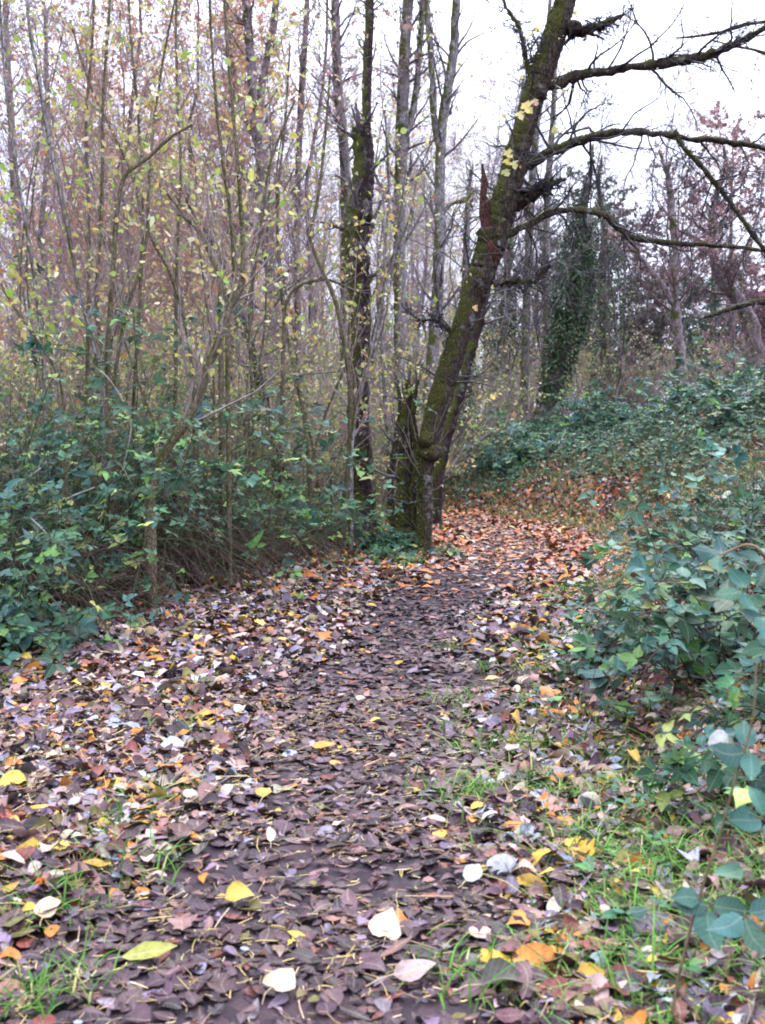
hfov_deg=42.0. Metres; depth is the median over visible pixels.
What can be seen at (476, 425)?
shrub
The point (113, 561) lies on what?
bramble bush
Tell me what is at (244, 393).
shrub
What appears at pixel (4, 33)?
woodland tree
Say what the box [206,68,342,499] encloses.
sapling
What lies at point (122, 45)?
sapling
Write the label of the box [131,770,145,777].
fallen leaf
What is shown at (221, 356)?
sapling
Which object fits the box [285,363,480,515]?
shrub
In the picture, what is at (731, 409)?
bramble bush
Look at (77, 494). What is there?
dead cane
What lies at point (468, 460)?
shrub
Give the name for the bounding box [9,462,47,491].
dead cane
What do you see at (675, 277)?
red tree
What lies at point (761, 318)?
conifer tree
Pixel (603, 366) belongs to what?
shrub
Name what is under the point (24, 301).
sapling
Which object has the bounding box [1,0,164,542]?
sapling
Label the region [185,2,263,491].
brown tree
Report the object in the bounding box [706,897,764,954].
leaves
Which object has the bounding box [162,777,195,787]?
fallen leaf
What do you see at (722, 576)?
bramble bush
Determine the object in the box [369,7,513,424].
woodland tree
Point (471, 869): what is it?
fallen leaf
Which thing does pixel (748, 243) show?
woodland tree
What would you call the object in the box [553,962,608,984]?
fallen leaf
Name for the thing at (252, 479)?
bramble bush
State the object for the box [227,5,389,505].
sapling
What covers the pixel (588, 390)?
shrub
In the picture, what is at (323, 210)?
woodland tree
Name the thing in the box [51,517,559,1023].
path
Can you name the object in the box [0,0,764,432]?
sky
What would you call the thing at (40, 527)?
pale vine
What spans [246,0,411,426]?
woodland tree
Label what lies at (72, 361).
shrub
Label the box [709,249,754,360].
woodland tree
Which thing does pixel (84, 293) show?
sapling
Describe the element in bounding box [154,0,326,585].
sapling
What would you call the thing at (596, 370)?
shrub
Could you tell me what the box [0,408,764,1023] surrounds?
ground
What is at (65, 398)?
shrub
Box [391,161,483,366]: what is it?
woodland tree
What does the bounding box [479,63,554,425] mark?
ivy tree
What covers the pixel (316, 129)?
woodland tree
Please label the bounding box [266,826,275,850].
fallen leaf
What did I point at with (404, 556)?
bramble sprout
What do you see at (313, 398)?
shrub
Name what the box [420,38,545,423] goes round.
woodland tree
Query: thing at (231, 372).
sapling
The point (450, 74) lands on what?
pale tree
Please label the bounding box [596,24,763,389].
woodland tree
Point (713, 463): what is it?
bramble bush
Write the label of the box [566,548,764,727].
bramble bush
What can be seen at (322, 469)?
shrub
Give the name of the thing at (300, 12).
sapling
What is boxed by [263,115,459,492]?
sapling
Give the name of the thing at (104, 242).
sapling
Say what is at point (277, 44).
sapling
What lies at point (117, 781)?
fallen leaf
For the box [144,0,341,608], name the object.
sapling
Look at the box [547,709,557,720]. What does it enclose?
fallen leaf
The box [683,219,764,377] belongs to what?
woodland tree
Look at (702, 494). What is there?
bramble bush
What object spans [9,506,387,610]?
leaf litter
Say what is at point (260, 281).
woodland tree
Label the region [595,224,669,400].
woodland tree
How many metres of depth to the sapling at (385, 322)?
13.83 m
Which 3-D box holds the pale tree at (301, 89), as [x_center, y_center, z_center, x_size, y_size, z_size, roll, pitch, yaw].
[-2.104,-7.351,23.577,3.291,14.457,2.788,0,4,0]
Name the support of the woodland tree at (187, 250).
on the ground at (72, 936)
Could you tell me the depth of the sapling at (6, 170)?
11.56 m
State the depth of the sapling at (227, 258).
12.52 m
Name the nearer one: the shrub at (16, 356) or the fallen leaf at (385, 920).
the fallen leaf at (385, 920)
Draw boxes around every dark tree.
[182,163,311,503]
[315,0,394,537]
[365,350,439,547]
[429,239,516,523]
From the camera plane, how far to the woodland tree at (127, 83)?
25.05 m
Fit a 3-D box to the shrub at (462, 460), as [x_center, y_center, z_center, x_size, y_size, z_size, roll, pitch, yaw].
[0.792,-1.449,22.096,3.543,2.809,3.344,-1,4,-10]
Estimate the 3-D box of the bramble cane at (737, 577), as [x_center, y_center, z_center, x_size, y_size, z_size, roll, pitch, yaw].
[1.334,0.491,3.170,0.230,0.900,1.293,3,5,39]
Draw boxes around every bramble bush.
[0,249,309,577]
[0,255,419,630]
[0,294,439,638]
[0,398,272,653]
[0,461,210,640]
[0,538,155,678]
[9,397,312,569]
[18,458,357,605]
[83,452,360,589]
[137,389,398,543]
[171,425,427,576]
[250,486,366,546]
[346,517,417,556]
[457,409,586,486]
[461,411,530,463]
[532,376,660,437]
[554,577,718,683]
[565,439,764,603]
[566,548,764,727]
[577,436,764,668]
[586,354,698,431]
[611,447,762,559]
[631,727,764,834]
[633,315,758,439]
[640,339,764,452]
[650,638,764,755]
[657,420,764,540]
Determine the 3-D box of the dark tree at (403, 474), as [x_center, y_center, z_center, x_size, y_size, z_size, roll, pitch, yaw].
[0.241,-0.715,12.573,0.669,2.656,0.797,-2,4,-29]
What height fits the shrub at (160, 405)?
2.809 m
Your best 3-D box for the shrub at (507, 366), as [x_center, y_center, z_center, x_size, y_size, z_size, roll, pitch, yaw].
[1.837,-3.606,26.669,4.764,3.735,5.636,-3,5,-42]
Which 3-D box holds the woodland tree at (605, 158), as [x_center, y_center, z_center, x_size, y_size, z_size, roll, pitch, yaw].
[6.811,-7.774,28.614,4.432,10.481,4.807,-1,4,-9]
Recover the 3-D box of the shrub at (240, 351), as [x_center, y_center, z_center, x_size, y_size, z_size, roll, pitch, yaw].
[-5.085,-3.385,27.139,9.222,6.111,7.795,-2,4,-24]
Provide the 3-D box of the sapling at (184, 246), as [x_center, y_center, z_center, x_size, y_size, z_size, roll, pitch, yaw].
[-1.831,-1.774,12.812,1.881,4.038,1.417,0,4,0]
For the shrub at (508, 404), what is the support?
on the ground at (72, 936)
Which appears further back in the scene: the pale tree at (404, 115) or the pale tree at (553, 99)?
the pale tree at (553, 99)
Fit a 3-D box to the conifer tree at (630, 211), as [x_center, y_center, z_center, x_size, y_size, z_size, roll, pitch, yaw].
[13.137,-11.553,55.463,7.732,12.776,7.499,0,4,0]
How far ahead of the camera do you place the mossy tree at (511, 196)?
12.10 m
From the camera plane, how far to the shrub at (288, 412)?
27.16 m
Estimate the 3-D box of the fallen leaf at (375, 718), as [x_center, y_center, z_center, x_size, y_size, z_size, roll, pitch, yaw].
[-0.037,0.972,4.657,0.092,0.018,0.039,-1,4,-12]
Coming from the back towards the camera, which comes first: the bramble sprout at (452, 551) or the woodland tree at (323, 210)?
the woodland tree at (323, 210)
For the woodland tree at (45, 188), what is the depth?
17.59 m
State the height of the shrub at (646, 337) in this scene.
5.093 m
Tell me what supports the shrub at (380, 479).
on the ground at (72, 936)
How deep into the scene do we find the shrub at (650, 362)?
39.32 m
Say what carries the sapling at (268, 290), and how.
on the ground at (72, 936)
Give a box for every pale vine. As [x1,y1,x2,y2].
[30,517,58,576]
[95,367,131,484]
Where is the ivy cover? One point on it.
(621, 429)
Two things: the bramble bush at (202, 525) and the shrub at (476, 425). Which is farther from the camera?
the shrub at (476, 425)
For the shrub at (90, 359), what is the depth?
20.60 m
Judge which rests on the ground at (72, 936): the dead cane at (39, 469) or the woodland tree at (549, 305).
the woodland tree at (549, 305)
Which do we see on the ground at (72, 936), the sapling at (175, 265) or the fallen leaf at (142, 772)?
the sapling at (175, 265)
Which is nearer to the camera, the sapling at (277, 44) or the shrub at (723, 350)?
the sapling at (277, 44)
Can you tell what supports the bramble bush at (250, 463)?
on the ground at (72, 936)
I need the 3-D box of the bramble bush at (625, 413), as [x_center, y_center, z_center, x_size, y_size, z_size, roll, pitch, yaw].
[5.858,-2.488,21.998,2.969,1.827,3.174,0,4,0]
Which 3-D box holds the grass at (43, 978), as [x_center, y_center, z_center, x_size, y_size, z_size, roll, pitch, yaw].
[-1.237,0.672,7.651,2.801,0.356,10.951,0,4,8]
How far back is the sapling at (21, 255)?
11.97 m
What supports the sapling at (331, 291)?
on the ground at (72, 936)
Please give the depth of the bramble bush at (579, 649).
5.44 m
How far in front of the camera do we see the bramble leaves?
3.08 m
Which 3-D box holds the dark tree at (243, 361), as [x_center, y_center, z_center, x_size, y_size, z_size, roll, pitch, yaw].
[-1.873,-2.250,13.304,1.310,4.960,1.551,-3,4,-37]
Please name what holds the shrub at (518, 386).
on the ground at (72, 936)
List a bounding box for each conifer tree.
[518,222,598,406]
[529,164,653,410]
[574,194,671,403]
[613,268,693,405]
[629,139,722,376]
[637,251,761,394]
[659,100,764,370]
[692,251,764,380]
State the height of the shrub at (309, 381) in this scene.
4.074 m
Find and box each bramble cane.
[669,665,764,1023]
[692,537,764,660]
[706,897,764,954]
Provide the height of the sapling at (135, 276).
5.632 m
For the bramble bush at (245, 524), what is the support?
on the ground at (72, 936)
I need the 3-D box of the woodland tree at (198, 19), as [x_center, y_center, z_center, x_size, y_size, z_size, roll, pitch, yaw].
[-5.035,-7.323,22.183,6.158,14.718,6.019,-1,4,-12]
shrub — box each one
[0,248,344,486]
[0,253,204,484]
[0,256,185,488]
[0,276,149,438]
[0,289,297,529]
[0,293,134,526]
[0,302,245,535]
[0,304,209,429]
[0,304,263,437]
[0,319,146,476]
[0,350,165,473]
[21,273,339,473]
[45,276,374,495]
[50,301,317,480]
[54,370,241,458]
[74,332,328,527]
[97,333,314,453]
[126,306,455,506]
[143,284,437,496]
[151,273,339,431]
[184,368,337,488]
[187,373,388,512]
[216,350,396,502]
[232,375,389,508]
[233,225,538,419]
[244,280,415,419]
[271,346,450,507]
[276,283,493,454]
[283,392,421,512]
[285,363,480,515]
[292,346,529,510]
[312,409,469,508]
[321,299,504,434]
[368,306,584,436]
[370,291,539,420]
[370,386,499,502]
[376,341,549,479]
[409,247,646,416]
[464,375,540,438]
[465,346,573,422]
[476,322,631,419]
[506,303,659,415]
[520,327,672,413]
[529,322,656,414]
[529,352,615,416]
[575,331,687,408]
[596,348,690,408]
[624,333,721,402]
[655,331,763,386]
[663,312,758,383]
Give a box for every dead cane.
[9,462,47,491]
[37,487,94,516]
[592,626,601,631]
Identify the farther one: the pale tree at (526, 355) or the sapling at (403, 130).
the pale tree at (526, 355)
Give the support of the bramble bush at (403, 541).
on the ground at (72, 936)
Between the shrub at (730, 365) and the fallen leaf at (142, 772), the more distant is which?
the shrub at (730, 365)
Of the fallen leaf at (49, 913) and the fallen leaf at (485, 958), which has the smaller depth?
the fallen leaf at (485, 958)
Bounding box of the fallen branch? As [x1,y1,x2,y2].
[72,533,130,563]
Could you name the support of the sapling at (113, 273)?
on the ground at (72, 936)
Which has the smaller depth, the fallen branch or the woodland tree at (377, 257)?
the fallen branch
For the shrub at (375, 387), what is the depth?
19.64 m
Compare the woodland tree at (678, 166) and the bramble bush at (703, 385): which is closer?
the bramble bush at (703, 385)
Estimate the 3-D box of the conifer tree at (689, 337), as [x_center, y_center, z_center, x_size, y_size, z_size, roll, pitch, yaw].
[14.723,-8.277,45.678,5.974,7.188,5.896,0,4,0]
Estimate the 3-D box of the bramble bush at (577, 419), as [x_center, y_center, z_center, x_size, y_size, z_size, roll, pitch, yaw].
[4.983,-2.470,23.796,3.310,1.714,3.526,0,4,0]
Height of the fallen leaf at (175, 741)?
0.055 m
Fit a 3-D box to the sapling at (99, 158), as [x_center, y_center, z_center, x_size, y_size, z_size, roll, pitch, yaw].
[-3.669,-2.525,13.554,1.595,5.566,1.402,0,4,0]
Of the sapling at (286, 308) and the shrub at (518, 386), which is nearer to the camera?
the sapling at (286, 308)
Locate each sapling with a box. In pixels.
[0,0,113,460]
[0,0,131,436]
[0,0,166,535]
[0,0,311,505]
[0,1,41,470]
[0,5,173,526]
[0,68,160,401]
[0,160,85,523]
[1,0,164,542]
[1,4,103,465]
[3,31,255,549]
[9,66,189,484]
[13,87,147,456]
[25,0,197,534]
[45,0,228,538]
[48,103,161,445]
[66,0,213,400]
[68,0,199,515]
[76,0,249,502]
[111,111,244,549]
[131,0,360,487]
[142,22,307,510]
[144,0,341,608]
[145,54,315,492]
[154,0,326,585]
[167,205,269,496]
[172,225,311,507]
[174,117,283,494]
[179,0,437,436]
[184,139,360,502]
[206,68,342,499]
[207,17,379,495]
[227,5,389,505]
[240,0,346,511]
[245,220,392,524]
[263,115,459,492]
[276,24,403,551]
[300,99,427,519]
[319,157,439,512]
[320,114,451,552]
[371,355,413,536]
[373,352,445,528]
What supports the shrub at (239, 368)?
on the ground at (72, 936)
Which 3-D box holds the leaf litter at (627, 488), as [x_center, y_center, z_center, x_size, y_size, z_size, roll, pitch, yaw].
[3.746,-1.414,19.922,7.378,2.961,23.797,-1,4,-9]
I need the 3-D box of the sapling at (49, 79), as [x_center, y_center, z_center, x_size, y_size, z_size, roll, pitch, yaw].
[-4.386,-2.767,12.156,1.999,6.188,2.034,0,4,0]
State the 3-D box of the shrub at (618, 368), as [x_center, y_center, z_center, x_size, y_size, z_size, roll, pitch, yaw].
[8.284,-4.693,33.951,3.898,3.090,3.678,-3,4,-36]
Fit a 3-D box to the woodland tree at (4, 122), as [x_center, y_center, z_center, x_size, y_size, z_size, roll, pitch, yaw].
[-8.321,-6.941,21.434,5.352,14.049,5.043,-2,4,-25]
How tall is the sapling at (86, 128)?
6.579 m
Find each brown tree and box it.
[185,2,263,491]
[203,0,314,437]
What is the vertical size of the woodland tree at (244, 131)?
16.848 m
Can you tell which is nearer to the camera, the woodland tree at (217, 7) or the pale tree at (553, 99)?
the woodland tree at (217, 7)
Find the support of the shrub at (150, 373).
on the ground at (72, 936)
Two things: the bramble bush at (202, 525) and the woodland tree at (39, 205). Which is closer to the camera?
the bramble bush at (202, 525)
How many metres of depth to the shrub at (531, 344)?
38.93 m
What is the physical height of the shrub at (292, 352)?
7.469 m
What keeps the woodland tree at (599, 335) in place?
on the ground at (72, 936)
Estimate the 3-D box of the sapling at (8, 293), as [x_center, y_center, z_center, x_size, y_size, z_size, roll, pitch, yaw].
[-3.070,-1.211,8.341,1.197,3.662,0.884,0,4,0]
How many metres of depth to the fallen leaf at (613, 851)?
3.07 m
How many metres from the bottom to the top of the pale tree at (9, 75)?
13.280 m
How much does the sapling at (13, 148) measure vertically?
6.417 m
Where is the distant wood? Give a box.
[0,150,754,437]
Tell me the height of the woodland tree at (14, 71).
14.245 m
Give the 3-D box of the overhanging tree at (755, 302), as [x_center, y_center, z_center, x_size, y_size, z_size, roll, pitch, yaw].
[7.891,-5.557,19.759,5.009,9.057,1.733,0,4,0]
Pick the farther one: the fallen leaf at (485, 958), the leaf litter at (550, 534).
the leaf litter at (550, 534)
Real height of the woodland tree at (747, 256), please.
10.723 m
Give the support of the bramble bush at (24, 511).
on the ground at (72, 936)
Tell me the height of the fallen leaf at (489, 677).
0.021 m
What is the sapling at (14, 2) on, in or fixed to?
on the ground at (72, 936)
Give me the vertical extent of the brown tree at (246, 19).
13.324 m
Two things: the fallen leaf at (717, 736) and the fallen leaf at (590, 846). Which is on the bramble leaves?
the fallen leaf at (717, 736)
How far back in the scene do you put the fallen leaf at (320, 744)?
4.24 m
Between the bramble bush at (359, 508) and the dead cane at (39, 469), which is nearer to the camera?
the dead cane at (39, 469)
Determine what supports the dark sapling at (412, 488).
on the ground at (72, 936)
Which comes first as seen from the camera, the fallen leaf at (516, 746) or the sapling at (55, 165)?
the fallen leaf at (516, 746)
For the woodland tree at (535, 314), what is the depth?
30.06 m
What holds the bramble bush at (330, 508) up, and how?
on the ground at (72, 936)
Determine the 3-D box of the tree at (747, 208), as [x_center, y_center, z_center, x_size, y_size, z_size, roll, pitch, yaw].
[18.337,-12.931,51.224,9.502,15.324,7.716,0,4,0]
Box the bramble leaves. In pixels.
[528,523,764,982]
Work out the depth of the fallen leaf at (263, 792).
3.63 m
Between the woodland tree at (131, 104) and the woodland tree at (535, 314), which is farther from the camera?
the woodland tree at (535, 314)
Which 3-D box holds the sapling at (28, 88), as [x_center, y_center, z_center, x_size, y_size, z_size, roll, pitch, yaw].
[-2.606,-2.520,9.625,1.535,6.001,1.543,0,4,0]
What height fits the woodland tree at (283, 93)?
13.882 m
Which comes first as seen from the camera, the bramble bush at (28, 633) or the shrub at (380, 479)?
the bramble bush at (28, 633)
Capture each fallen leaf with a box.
[0,770,26,787]
[0,808,22,820]
[33,906,56,926]
[47,787,67,800]
[107,941,177,959]
[113,777,125,783]
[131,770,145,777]
[131,811,171,822]
[146,736,186,750]
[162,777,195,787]
[214,881,254,900]
[255,787,273,803]
[262,968,295,1003]
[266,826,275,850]
[299,741,335,749]
[365,717,383,721]
[366,959,435,986]
[368,908,400,948]
[453,957,521,991]
[458,864,481,887]
[476,948,510,968]
[479,675,498,679]
[505,743,519,756]
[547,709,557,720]
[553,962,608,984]
[567,837,594,856]
[607,849,645,863]
[707,730,727,750]
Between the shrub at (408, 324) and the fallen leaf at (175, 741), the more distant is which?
the shrub at (408, 324)
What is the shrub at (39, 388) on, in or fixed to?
on the ground at (72, 936)
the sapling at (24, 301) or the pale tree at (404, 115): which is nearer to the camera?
the sapling at (24, 301)
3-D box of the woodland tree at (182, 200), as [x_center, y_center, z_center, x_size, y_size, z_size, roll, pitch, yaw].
[-5.826,-6.700,26.340,5.233,12.797,5.354,-2,4,-23]
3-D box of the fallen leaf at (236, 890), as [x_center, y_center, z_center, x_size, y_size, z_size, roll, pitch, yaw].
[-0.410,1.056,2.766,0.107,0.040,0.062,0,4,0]
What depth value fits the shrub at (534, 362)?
40.79 m
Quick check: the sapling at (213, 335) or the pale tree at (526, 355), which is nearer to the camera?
the sapling at (213, 335)
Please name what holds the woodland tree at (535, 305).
on the ground at (72, 936)
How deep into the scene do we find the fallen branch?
7.70 m
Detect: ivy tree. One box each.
[444,132,500,479]
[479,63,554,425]
[533,141,615,421]
[579,147,639,410]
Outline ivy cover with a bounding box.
[374,366,764,566]
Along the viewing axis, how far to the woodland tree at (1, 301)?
39.88 m
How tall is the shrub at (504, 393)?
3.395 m
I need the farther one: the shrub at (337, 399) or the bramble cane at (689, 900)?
the shrub at (337, 399)
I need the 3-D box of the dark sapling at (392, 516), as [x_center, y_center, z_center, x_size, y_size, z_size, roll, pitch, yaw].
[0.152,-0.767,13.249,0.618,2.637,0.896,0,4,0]
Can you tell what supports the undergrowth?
on the ground at (72, 936)
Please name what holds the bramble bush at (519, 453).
on the ground at (72, 936)
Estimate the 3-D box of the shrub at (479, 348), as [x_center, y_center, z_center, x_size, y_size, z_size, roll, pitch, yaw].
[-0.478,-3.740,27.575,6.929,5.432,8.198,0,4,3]
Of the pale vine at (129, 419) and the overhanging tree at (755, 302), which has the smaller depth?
the pale vine at (129, 419)
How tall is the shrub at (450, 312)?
7.469 m
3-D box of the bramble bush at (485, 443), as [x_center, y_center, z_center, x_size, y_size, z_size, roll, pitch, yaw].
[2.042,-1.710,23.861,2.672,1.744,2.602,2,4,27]
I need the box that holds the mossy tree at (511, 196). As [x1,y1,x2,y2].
[291,0,764,554]
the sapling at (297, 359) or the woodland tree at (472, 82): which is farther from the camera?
the woodland tree at (472, 82)
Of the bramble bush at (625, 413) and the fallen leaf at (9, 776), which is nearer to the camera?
the fallen leaf at (9, 776)
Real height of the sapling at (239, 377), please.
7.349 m
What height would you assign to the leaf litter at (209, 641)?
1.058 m
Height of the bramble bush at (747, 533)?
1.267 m
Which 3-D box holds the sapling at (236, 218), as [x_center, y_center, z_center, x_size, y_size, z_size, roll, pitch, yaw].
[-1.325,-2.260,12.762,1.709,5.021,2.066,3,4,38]
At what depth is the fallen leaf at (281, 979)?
2.34 m
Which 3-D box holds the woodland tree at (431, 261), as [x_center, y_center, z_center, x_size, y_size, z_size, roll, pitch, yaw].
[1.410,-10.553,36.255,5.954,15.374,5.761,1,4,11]
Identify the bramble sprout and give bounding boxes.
[372,545,428,564]
[412,524,467,560]
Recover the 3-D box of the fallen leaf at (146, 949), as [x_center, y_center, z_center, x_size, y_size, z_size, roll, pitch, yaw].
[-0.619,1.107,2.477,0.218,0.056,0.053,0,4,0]
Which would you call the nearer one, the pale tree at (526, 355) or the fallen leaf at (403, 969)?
the fallen leaf at (403, 969)
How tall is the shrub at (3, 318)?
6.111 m
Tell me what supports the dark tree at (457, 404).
on the ground at (72, 936)
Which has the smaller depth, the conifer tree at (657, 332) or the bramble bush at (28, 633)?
the bramble bush at (28, 633)
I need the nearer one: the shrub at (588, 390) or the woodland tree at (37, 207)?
the shrub at (588, 390)
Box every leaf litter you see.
[0,510,764,695]
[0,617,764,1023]
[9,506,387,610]
[143,453,754,592]
[375,378,764,586]
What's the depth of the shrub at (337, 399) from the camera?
17.47 m
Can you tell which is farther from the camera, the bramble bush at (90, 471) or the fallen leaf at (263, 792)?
the bramble bush at (90, 471)
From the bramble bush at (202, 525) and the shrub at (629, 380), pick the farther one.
the shrub at (629, 380)
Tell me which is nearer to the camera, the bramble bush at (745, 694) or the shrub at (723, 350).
the bramble bush at (745, 694)
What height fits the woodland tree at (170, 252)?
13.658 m
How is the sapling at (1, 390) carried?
on the ground at (72, 936)
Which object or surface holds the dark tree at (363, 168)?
on the ground at (72, 936)
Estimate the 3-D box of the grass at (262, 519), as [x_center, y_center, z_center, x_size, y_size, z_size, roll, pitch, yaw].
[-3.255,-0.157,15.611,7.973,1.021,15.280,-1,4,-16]
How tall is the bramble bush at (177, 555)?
1.366 m
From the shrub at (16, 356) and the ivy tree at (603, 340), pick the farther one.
the ivy tree at (603, 340)
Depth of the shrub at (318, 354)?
36.54 m
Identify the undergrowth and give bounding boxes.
[11,484,388,564]
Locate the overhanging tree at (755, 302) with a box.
[661,0,764,339]
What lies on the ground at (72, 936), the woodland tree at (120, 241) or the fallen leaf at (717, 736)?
the woodland tree at (120, 241)
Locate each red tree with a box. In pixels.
[605,126,731,394]
[661,89,764,368]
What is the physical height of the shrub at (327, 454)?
3.056 m
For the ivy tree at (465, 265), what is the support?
on the ground at (72, 936)
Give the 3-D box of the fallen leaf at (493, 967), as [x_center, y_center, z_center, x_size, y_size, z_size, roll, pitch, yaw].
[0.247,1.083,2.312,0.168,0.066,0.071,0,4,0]
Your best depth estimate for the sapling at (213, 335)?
12.06 m
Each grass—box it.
[0,552,433,1020]
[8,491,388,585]
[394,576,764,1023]
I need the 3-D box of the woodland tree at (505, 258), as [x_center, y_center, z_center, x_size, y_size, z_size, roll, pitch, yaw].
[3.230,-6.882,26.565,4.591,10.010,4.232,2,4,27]
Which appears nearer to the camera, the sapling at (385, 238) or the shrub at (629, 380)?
the sapling at (385, 238)
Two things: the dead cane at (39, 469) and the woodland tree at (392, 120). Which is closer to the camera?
the dead cane at (39, 469)
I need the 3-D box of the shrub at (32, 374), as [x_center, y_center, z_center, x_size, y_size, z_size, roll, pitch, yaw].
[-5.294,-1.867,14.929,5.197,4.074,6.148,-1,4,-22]
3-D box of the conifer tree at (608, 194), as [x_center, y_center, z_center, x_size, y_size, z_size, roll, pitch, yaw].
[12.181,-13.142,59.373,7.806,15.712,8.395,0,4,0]
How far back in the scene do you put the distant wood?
63.38 m
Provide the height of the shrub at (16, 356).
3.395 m
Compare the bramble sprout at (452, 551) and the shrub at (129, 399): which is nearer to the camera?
the bramble sprout at (452, 551)
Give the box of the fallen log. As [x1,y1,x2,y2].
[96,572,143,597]
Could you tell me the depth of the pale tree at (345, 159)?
23.36 m
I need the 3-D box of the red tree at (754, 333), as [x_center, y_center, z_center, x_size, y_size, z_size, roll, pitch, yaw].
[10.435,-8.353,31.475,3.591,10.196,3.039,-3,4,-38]
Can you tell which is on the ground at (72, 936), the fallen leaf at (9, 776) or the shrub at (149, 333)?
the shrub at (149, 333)
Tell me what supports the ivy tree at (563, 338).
on the ground at (72, 936)
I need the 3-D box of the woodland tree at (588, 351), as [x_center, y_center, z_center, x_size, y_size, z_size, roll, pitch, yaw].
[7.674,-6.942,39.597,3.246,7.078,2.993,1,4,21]
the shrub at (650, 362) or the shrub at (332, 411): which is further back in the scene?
the shrub at (650, 362)
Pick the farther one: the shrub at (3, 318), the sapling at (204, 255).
the shrub at (3, 318)
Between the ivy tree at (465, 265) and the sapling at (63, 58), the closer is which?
the sapling at (63, 58)
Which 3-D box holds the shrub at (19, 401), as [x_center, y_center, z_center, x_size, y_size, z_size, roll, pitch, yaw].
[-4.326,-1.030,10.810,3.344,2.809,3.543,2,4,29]
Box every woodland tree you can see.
[0,0,106,352]
[0,0,120,367]
[0,0,192,398]
[0,0,195,388]
[0,0,229,477]
[0,0,252,391]
[0,0,302,409]
[0,62,105,425]
[0,130,95,377]
[0,195,28,364]
[13,77,216,396]
[28,0,312,432]
[60,4,225,481]
[71,0,302,400]
[120,109,257,412]
[134,0,338,435]
[141,0,340,396]
[154,143,220,441]
[156,0,316,359]
[186,0,464,492]
[240,126,338,382]
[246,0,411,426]
[281,60,418,375]
[310,0,526,422]
[322,65,439,402]
[327,6,489,358]
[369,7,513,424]
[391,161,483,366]
[406,33,555,415]
[418,47,591,429]
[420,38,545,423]
[470,104,608,384]
[490,210,567,419]
[533,250,592,409]
[554,49,720,401]
[572,290,616,392]
[582,280,634,387]
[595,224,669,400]
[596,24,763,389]
[649,290,683,392]
[650,32,764,373]
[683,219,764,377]
[707,110,764,334]
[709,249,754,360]
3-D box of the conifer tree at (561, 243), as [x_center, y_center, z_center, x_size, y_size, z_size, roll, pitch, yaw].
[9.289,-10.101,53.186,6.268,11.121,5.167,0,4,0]
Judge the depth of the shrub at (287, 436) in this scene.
12.02 m
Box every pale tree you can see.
[0,1,56,411]
[246,0,339,477]
[289,0,379,489]
[350,0,449,504]
[403,0,489,422]
[489,0,574,420]
[519,32,583,414]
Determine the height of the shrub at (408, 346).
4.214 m
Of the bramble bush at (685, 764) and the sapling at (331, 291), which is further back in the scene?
the sapling at (331, 291)

